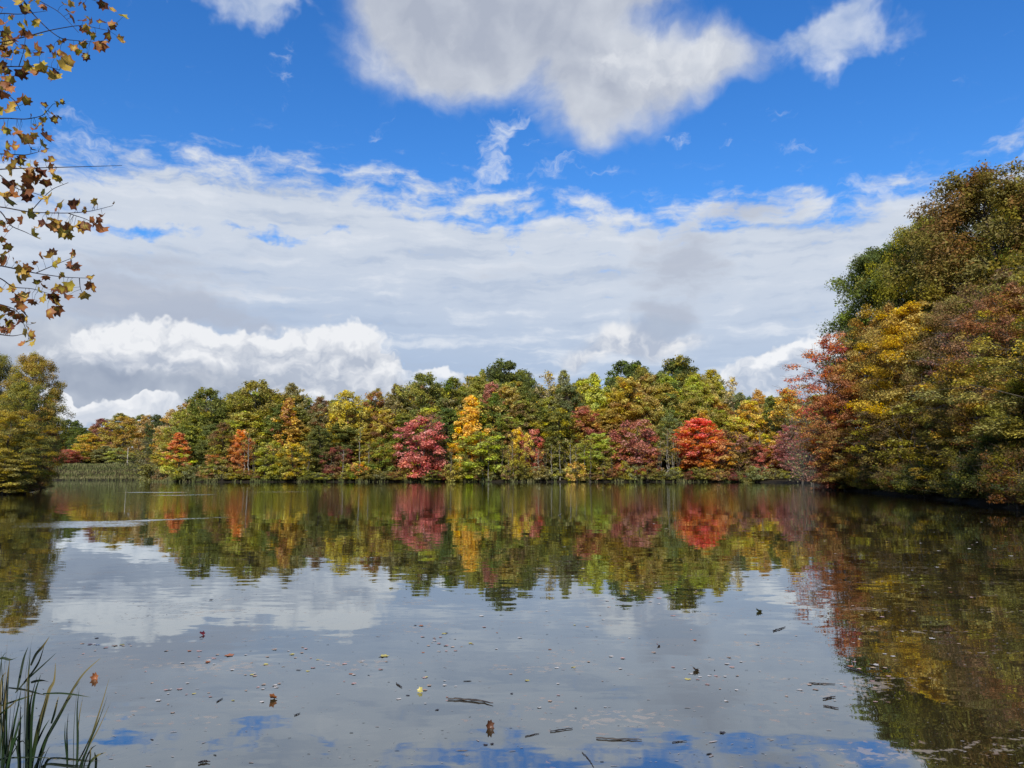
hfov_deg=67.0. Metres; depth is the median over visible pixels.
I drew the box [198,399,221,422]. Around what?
autumn tree
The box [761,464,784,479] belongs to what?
waterside bush
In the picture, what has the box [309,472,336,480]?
waterside bush
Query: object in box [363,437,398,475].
autumn tree
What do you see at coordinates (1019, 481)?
waterside bush
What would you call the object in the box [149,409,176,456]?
autumn tree
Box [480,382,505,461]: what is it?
autumn tree
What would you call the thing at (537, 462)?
bare tree
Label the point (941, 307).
autumn tree
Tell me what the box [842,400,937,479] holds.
autumn tree
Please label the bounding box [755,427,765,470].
bare tree
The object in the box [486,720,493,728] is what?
floating leaf
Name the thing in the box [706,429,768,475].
autumn tree
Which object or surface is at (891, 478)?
waterside bush
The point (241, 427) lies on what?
autumn tree
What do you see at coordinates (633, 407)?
autumn tree
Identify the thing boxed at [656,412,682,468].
autumn tree
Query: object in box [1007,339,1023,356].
autumn tree
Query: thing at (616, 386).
autumn tree
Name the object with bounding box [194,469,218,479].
waterside bush
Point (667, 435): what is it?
bare tree
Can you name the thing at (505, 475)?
waterside bush
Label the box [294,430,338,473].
autumn tree
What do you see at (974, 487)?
waterside bush
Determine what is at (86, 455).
autumn bush
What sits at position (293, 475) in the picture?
waterside bush
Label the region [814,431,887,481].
autumn tree
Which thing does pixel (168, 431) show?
autumn tree
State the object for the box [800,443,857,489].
autumn tree
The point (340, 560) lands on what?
pond water
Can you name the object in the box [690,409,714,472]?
autumn tree
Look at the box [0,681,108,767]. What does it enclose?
reed clump
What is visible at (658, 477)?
waterside bush
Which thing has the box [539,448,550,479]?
bare tree
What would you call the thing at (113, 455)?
autumn tree
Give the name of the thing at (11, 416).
autumn tree
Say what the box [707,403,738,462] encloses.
autumn tree
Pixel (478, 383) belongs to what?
autumn tree
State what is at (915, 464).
waterside bush
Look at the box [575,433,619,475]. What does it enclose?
autumn tree
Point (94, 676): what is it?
floating leaf
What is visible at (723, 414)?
autumn tree
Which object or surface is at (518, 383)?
autumn tree
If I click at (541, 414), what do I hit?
autumn tree
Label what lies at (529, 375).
autumn tree
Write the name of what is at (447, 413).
autumn tree
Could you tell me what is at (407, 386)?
autumn tree
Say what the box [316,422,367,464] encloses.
autumn tree
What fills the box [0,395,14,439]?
autumn tree
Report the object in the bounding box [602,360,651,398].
autumn tree
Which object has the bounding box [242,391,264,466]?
autumn tree
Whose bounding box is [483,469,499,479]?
waterside bush
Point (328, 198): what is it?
sky
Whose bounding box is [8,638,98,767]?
reed clump
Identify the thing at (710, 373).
autumn tree
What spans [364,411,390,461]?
autumn tree
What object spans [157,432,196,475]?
autumn tree
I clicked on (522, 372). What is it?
autumn tree
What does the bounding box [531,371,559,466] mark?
autumn tree
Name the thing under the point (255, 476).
waterside bush
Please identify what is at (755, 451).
bare tree
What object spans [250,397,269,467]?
autumn tree
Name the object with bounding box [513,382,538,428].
autumn tree
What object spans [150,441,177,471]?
autumn tree
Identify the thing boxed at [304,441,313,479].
bare tree
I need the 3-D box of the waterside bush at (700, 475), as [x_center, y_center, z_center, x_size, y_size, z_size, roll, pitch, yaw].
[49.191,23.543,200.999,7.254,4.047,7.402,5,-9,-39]
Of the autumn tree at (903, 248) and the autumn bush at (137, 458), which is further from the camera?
the autumn bush at (137, 458)
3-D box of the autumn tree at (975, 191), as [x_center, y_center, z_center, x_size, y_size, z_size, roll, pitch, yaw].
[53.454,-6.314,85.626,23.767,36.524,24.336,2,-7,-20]
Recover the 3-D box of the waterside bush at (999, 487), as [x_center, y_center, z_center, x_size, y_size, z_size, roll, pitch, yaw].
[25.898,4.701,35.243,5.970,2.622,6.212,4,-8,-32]
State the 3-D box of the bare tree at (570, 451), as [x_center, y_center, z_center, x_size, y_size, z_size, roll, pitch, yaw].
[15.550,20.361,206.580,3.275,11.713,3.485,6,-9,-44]
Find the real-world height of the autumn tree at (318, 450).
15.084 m
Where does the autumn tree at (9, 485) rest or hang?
on the ground at (983, 502)
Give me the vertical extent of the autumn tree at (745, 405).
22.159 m
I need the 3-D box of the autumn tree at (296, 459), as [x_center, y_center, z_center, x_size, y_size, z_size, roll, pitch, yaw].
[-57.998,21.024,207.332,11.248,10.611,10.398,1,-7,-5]
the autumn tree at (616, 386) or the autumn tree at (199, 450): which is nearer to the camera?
the autumn tree at (199, 450)
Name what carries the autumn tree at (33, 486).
on the ground at (983, 502)
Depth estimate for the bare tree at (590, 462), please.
204.34 m
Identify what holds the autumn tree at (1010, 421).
on the ground at (983, 502)
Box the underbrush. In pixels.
[187,459,770,479]
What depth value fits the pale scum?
6.24 m
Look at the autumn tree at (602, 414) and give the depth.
222.24 m
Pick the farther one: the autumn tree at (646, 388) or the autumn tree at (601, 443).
the autumn tree at (646, 388)
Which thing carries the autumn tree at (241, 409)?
on the ground at (983, 502)
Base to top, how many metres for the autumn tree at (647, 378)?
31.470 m
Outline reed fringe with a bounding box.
[65,477,189,481]
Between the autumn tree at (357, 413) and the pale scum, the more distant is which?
the autumn tree at (357, 413)
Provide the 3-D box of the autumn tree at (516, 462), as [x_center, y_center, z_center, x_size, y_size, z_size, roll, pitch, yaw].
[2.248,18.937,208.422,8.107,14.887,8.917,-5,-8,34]
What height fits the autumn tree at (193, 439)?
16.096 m
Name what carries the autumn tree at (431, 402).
on the ground at (983, 502)
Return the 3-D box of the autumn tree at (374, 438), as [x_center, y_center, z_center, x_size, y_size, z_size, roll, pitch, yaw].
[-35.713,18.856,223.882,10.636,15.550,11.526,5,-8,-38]
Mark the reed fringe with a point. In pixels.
(157, 480)
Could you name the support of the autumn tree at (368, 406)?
on the ground at (983, 502)
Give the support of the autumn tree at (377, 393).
on the ground at (983, 502)
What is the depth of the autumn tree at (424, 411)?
221.75 m
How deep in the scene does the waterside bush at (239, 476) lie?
204.36 m
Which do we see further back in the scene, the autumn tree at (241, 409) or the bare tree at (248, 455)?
the autumn tree at (241, 409)
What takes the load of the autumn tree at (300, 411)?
on the ground at (983, 502)
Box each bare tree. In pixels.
[239,440,247,468]
[242,431,255,479]
[248,443,258,475]
[259,444,272,480]
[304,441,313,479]
[322,450,337,479]
[337,447,347,479]
[354,428,364,465]
[447,447,454,479]
[484,439,491,478]
[499,440,506,479]
[503,445,511,472]
[508,440,517,474]
[534,449,546,476]
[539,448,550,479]
[546,442,557,472]
[555,441,563,479]
[557,449,571,479]
[564,439,576,471]
[579,441,586,476]
[585,442,592,481]
[596,453,609,480]
[653,447,662,475]
[655,438,665,475]
[661,446,671,479]
[662,429,673,470]
[669,434,676,467]
[669,441,685,474]
[747,436,762,471]
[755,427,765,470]
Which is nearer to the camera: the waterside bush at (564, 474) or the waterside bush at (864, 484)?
the waterside bush at (864, 484)
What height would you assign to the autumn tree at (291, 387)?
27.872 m
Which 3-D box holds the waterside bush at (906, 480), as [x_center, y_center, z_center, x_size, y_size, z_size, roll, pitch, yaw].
[34.348,8.038,64.023,6.142,3.565,5.902,-2,-7,13]
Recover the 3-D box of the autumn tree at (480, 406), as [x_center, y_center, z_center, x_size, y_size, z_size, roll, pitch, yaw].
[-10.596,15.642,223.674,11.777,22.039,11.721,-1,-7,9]
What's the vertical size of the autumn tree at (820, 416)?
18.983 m
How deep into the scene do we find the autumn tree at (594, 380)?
229.16 m
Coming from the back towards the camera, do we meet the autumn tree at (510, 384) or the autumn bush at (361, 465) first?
the autumn tree at (510, 384)
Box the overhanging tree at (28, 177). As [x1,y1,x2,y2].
[0,0,128,346]
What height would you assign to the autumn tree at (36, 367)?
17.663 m
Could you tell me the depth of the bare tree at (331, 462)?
206.74 m
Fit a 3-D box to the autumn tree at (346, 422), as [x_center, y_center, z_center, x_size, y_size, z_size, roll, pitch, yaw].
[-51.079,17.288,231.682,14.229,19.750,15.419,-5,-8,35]
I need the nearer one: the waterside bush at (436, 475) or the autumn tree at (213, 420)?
the waterside bush at (436, 475)
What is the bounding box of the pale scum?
[10,497,1017,766]
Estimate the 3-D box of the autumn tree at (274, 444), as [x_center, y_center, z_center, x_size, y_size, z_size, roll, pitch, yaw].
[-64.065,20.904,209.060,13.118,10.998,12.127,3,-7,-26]
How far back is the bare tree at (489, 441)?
205.58 m
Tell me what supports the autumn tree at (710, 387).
on the ground at (983, 502)
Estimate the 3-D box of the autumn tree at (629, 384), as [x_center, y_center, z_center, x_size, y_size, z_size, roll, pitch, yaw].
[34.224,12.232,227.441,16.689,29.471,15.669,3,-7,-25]
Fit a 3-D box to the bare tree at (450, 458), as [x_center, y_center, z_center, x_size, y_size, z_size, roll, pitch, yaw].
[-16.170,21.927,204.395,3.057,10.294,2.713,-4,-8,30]
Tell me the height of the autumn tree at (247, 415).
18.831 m
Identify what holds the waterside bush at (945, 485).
on the ground at (983, 502)
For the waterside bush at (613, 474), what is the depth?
204.50 m
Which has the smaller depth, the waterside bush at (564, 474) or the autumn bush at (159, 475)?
the waterside bush at (564, 474)
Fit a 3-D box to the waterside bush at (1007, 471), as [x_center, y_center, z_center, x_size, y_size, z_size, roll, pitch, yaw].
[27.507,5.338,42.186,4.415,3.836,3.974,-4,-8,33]
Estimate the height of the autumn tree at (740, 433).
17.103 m
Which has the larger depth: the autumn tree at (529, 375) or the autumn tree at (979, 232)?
the autumn tree at (529, 375)
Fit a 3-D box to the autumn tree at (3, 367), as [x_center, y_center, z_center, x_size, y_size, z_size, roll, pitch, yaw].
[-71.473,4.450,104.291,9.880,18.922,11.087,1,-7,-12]
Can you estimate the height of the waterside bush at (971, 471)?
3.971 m
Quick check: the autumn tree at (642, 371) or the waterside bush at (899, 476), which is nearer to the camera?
the waterside bush at (899, 476)
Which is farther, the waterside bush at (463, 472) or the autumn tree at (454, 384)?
the autumn tree at (454, 384)
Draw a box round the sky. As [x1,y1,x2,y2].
[0,0,1023,432]
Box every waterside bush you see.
[167,462,197,480]
[182,464,204,480]
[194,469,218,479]
[211,459,232,480]
[225,470,246,479]
[234,468,254,479]
[247,467,266,479]
[256,466,273,478]
[268,461,291,480]
[285,465,301,479]
[296,470,316,479]
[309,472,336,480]
[327,467,343,479]
[336,463,355,479]
[346,461,364,479]
[354,467,381,480]
[370,470,400,479]
[385,471,409,480]
[396,462,418,479]
[414,471,433,480]
[425,470,445,479]
[436,468,451,480]
[454,468,470,478]
[467,464,487,481]
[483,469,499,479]
[498,460,518,480]
[512,462,533,480]
[531,465,551,480]
[541,464,564,479]
[559,466,575,478]
[573,472,594,479]
[586,472,609,479]
[595,465,620,480]
[617,460,633,479]
[626,460,646,479]
[638,461,657,480]
[650,471,666,479]
[661,467,684,479]
[679,471,696,480]
[688,467,717,480]
[705,469,734,480]
[720,468,745,480]
[738,466,754,482]
[746,465,769,481]
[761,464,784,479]
[777,470,800,478]
[827,471,854,489]
[834,459,872,489]
[846,458,871,484]
[846,471,878,491]
[857,473,883,488]
[863,468,888,489]
[869,463,930,493]
[870,456,917,487]
[882,464,926,488]
[887,460,934,497]
[889,467,930,495]
[892,456,930,479]
[905,468,946,495]
[918,449,969,494]
[927,471,971,500]
[942,446,1022,500]
[942,455,967,490]
[948,444,1014,504]
[968,440,1023,495]
[970,448,1023,509]
[985,475,1023,495]
[1002,468,1023,502]
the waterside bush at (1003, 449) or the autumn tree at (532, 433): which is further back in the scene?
the autumn tree at (532, 433)
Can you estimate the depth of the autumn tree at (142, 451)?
259.19 m
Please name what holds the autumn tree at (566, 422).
on the ground at (983, 502)
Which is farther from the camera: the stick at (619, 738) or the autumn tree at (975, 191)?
the autumn tree at (975, 191)
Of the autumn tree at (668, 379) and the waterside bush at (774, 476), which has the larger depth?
the autumn tree at (668, 379)
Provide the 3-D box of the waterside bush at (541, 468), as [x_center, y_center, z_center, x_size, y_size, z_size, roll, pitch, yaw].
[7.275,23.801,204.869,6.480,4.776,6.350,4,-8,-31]
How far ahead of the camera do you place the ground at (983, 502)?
202.59 m
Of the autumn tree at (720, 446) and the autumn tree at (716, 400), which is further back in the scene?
the autumn tree at (716, 400)
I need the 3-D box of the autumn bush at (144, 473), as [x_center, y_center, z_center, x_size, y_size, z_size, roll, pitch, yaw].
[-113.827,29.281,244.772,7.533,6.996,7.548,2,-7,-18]
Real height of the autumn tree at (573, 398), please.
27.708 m
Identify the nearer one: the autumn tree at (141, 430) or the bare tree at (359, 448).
the bare tree at (359, 448)
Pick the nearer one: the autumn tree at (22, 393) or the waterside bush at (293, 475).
the autumn tree at (22, 393)
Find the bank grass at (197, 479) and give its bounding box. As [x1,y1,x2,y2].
[168,475,754,481]
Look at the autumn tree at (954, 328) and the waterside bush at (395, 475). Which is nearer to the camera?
the autumn tree at (954, 328)
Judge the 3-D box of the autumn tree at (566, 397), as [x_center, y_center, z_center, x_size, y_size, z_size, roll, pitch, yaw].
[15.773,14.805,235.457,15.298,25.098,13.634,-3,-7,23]
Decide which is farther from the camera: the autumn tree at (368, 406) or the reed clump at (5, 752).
the autumn tree at (368, 406)
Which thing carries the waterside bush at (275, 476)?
on the ground at (983, 502)
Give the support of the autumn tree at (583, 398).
on the ground at (983, 502)
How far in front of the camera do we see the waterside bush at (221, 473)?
203.43 m
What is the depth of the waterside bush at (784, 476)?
192.98 m
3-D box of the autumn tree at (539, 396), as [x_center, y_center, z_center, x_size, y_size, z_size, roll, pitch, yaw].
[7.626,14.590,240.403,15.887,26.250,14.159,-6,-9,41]
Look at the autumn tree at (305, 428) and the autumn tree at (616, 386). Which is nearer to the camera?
the autumn tree at (305, 428)
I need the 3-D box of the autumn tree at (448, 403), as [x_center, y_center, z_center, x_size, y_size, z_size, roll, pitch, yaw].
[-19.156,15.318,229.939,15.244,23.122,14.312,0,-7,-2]
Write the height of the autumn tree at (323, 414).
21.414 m
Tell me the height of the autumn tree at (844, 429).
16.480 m
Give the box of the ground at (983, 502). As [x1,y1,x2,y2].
[0,457,1023,510]
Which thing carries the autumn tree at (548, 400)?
on the ground at (983, 502)
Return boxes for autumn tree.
[0,351,75,458]
[0,353,23,427]
[0,379,73,484]
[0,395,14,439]
[0,409,59,493]
[0,454,42,494]
[10,451,56,492]
[24,404,67,489]
[52,449,89,463]
[58,419,90,455]
[67,427,95,455]
[71,433,106,461]
[89,446,119,463]
[90,418,115,447]
[92,413,136,447]
[96,416,145,454]
[101,448,133,463]
[116,438,157,475]
[126,414,152,448]
[132,415,154,454]
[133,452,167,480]
[142,414,166,459]
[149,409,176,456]
[150,419,181,470]
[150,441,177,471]
[155,401,188,441]
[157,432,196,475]
[161,409,188,467]
[168,425,206,471]
[172,386,232,464]
[177,411,213,462]
[192,423,224,469]
[197,454,229,477]
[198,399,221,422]
[200,410,229,434]
[203,420,257,471]
[204,422,239,469]
[217,402,240,422]
[221,444,254,474]
[223,411,271,472]
[224,379,282,467]
[226,429,256,472]
[230,405,258,450]
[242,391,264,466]
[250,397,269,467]
[253,440,298,479]
[255,409,296,465]
[257,404,294,464]
[267,397,301,468]
[269,382,311,463]
[276,442,315,480]
[280,406,317,467]
[281,420,311,471]
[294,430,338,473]
[295,397,314,463]
[304,425,332,472]
[306,395,334,447]
[309,406,338,425]
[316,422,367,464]
[319,445,354,477]
[323,411,358,440]
[324,390,371,467]
[327,399,345,408]
[330,410,373,463]
[347,428,388,471]
[356,399,384,419]
[363,388,384,428]
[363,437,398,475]
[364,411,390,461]
[369,409,402,469]
[372,394,412,465]
[372,422,404,460]
[379,413,420,464]
[383,383,410,464]
[390,402,420,461]
[392,415,447,478]
[393,372,449,467]
[404,389,428,466]
[405,381,426,465]
[408,407,444,465]
[410,390,445,453]
[417,411,449,473]
[425,407,466,470]
[432,377,468,465]
[436,397,464,463]
[448,395,492,468]
[452,399,465,462]
[452,431,505,478]
[457,400,494,469]
[459,375,483,399]
[465,375,485,434]
[476,392,511,463]
[477,387,505,468]
[478,368,486,378]
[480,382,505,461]
[481,358,542,462]
[482,379,507,397]
[482,384,521,470]
[495,380,524,455]
[500,400,539,463]
[502,369,530,398]
[503,427,534,476]
[511,429,545,475]
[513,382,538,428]
[513,398,542,449]
[514,381,530,398]
[518,370,536,387]
[519,407,559,466]
[527,408,597,471]
[530,390,553,416]
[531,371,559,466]
[537,396,562,467]
[543,407,580,462]
[545,386,564,401]
[547,384,588,448]
[549,392,580,411]
[556,370,571,387]
[566,405,604,466]
[567,406,605,467]
[570,380,603,453]
[572,377,590,403]
[575,391,609,436]
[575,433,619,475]
[582,372,613,464]
[585,408,622,469]
[598,400,642,461]
[600,392,623,463]
[600,419,662,477]
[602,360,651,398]
[602,386,612,467]
[604,375,620,462]
[606,376,654,465]
[608,377,631,408]
[618,391,645,465]
[624,394,666,463]
[628,382,665,445]
[633,364,652,438]
[633,446,662,478]
[635,372,659,408]
[647,382,688,470]
[653,370,673,466]
[653,376,685,464]
[653,393,690,462]
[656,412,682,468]
[658,354,700,380]
[662,361,686,464]
[671,417,730,471]
[673,382,716,442]
[674,373,687,402]
[674,395,720,470]
[679,373,717,443]
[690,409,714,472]
[697,436,740,477]
[701,369,729,406]
[701,379,723,406]
[703,393,725,421]
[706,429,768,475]
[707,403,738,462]
[710,379,735,394]
[710,410,738,461]
[711,441,742,471]
[714,390,736,437]
[719,377,743,457]
[726,400,768,465]
[727,392,754,466]
[727,416,754,466]
[741,420,774,470]
[745,388,769,433]
[748,444,778,475]
[759,395,790,462]
[763,435,794,475]
[768,387,809,463]
[769,418,792,430]
[770,425,810,478]
[773,413,819,482]
[775,326,865,488]
[780,392,831,484]
[791,364,882,490]
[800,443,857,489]
[802,405,831,424]
[814,240,985,444]
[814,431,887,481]
[831,302,926,462]
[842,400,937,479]
[843,298,956,469]
[852,212,971,422]
[880,156,1023,381]
[899,292,1023,457]
[903,295,1023,467]
[907,437,972,488]
[909,309,1005,447]
[910,277,1023,457]
[910,367,990,479]
[918,262,1022,437]
[948,376,1023,473]
[952,430,1015,498]
[960,190,1021,277]
[972,263,1023,441]
[986,175,1023,361]
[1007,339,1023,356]
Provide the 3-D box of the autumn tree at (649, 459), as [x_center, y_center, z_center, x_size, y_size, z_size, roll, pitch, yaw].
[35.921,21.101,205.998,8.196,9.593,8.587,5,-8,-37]
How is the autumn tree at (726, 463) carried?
on the ground at (983, 502)
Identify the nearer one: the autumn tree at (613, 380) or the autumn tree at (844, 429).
the autumn tree at (844, 429)
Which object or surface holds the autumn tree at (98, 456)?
on the ground at (983, 502)
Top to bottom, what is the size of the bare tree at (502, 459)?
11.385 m
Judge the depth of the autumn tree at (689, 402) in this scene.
223.23 m
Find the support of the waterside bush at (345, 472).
on the ground at (983, 502)
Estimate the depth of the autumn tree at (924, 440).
61.82 m
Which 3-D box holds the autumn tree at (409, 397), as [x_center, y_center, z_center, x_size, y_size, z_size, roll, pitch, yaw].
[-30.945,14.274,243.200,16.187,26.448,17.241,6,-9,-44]
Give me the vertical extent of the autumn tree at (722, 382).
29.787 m
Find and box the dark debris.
[13,504,1020,765]
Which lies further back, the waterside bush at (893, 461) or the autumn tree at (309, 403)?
the autumn tree at (309, 403)
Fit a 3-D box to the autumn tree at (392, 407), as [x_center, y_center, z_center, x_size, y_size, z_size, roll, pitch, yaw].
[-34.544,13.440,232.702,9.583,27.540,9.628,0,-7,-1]
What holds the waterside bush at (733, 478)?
on the ground at (983, 502)
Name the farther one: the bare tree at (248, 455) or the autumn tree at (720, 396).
the autumn tree at (720, 396)
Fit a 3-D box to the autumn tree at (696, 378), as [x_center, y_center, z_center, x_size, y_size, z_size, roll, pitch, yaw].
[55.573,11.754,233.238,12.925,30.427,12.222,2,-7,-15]
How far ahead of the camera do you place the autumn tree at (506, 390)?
224.97 m
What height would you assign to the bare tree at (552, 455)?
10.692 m
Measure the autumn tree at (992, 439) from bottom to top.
4.914 m
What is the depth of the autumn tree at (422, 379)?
229.13 m
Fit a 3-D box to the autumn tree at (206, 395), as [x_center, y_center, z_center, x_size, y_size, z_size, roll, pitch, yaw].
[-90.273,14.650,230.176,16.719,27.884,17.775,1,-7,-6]
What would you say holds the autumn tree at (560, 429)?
on the ground at (983, 502)
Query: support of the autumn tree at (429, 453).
on the ground at (983, 502)
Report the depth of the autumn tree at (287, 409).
220.54 m
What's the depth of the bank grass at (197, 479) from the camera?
203.88 m
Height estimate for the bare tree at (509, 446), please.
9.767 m
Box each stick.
[448,697,491,702]
[596,737,641,739]
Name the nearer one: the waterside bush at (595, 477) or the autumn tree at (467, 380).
the waterside bush at (595, 477)
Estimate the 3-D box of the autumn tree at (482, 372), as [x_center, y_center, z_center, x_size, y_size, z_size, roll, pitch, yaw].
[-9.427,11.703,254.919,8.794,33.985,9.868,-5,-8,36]
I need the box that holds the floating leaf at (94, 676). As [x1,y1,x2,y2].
[90,672,97,679]
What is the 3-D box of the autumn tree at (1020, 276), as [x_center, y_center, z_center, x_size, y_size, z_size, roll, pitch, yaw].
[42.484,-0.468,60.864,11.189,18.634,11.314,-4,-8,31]
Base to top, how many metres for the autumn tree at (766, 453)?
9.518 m
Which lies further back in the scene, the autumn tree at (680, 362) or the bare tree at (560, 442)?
the autumn tree at (680, 362)
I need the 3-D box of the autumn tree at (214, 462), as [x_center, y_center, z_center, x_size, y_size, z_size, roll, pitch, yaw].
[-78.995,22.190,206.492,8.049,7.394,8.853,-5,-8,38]
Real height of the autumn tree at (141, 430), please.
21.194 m
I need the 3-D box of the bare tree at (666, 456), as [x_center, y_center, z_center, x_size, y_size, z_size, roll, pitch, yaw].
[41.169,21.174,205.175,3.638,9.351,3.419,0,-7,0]
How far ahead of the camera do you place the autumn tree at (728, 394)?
233.65 m
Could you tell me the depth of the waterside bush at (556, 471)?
205.96 m
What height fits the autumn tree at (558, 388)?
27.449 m
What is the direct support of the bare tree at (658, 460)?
on the ground at (983, 502)
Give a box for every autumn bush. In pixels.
[71,448,100,463]
[107,446,134,461]
[131,450,148,463]
[139,466,164,480]
[152,470,169,480]
[344,461,370,478]
[439,462,466,481]
[564,455,586,481]
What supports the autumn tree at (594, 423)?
on the ground at (983, 502)
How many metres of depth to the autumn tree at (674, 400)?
225.64 m
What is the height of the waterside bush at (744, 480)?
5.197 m
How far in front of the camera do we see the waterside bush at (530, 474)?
204.20 m
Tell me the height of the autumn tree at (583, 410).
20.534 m
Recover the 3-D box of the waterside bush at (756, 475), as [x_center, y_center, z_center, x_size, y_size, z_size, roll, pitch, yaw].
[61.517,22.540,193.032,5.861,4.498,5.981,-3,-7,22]
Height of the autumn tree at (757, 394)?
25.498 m
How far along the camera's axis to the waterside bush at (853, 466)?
89.70 m
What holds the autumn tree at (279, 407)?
on the ground at (983, 502)
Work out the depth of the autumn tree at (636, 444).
206.40 m
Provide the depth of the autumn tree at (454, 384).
235.53 m
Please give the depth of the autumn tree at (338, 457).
207.28 m
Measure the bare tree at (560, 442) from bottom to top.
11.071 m
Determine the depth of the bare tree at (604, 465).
205.37 m
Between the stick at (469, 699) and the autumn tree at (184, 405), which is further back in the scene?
the autumn tree at (184, 405)
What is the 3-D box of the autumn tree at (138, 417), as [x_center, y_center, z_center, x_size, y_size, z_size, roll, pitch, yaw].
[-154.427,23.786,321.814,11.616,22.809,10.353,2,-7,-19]
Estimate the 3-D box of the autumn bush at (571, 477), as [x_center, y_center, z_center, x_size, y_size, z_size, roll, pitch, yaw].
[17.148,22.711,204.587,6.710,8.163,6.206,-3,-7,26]
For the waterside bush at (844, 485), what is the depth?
93.33 m
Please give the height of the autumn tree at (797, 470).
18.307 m
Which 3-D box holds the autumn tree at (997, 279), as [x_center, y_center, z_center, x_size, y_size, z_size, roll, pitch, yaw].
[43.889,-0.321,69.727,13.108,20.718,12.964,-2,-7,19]
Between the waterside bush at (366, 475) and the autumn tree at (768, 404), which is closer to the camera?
the waterside bush at (366, 475)
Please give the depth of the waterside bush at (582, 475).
204.27 m
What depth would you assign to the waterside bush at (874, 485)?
80.17 m
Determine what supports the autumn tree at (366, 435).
on the ground at (983, 502)
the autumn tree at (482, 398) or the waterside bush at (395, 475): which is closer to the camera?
the waterside bush at (395, 475)
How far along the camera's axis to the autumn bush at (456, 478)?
203.55 m
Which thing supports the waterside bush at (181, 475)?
on the ground at (983, 502)
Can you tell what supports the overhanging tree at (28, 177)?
on the ground at (983, 502)
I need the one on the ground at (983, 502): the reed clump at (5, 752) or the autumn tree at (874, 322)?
the autumn tree at (874, 322)
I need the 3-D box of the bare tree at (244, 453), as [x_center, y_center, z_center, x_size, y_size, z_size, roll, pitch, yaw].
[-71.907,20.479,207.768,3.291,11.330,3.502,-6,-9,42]
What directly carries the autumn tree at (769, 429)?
on the ground at (983, 502)
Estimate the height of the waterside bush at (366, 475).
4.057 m
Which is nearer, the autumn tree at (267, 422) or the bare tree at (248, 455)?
the bare tree at (248, 455)
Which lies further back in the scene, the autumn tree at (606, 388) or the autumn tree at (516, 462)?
the autumn tree at (606, 388)
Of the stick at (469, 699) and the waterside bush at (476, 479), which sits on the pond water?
the stick at (469, 699)
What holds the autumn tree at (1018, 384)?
on the ground at (983, 502)
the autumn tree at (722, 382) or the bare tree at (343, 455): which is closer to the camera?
the bare tree at (343, 455)
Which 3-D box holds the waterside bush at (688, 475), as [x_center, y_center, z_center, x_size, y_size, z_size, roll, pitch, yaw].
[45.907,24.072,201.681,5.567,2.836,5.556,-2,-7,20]
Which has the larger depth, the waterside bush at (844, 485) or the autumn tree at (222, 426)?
the autumn tree at (222, 426)
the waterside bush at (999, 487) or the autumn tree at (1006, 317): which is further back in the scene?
the autumn tree at (1006, 317)
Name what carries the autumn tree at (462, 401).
on the ground at (983, 502)
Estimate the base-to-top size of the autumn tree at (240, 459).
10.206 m
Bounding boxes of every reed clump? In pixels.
[0,640,30,767]
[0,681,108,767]
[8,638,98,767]
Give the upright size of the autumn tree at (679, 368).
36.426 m
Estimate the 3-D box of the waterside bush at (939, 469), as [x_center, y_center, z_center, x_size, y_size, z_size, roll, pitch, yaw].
[34.096,7.075,59.110,5.226,4.116,5.806,-2,-7,14]
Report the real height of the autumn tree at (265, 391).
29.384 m
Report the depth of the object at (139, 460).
246.08 m
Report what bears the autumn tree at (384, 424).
on the ground at (983, 502)
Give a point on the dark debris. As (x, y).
(469, 680)
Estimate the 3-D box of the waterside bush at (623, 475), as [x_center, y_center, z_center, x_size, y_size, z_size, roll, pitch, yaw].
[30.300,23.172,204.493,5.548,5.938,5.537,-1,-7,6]
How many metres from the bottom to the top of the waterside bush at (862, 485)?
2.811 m
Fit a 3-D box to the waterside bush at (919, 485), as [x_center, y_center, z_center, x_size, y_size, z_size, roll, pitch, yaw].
[34.035,7.903,61.706,5.165,2.778,4.964,3,-7,-23]
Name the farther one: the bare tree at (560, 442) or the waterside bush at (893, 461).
the bare tree at (560, 442)
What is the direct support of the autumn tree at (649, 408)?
on the ground at (983, 502)
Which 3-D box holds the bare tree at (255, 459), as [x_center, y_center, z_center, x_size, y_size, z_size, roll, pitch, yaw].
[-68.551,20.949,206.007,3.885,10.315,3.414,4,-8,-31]
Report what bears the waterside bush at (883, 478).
on the ground at (983, 502)
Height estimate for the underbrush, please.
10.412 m
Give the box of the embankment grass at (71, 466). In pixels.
[40,462,170,479]
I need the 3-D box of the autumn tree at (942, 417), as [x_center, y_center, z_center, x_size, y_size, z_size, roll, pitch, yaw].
[35.922,3.530,61.757,8.848,11.007,8.172,2,-7,-13]
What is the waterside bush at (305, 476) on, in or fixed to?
on the ground at (983, 502)
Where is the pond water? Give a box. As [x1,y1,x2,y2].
[0,480,1023,767]
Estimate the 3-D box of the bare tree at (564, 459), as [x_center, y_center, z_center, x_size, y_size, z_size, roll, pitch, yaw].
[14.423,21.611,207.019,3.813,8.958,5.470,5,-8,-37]
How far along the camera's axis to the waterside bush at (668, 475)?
201.82 m
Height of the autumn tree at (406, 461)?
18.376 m
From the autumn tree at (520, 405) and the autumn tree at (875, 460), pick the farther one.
the autumn tree at (520, 405)
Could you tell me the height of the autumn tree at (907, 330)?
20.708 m
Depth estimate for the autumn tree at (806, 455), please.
151.73 m
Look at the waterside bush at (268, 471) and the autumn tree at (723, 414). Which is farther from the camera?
the autumn tree at (723, 414)
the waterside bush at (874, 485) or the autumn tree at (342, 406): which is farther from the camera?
the autumn tree at (342, 406)
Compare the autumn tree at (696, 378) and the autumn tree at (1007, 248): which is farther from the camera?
the autumn tree at (696, 378)
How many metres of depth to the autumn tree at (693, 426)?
208.63 m
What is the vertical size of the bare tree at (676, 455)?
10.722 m
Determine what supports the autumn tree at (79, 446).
on the ground at (983, 502)

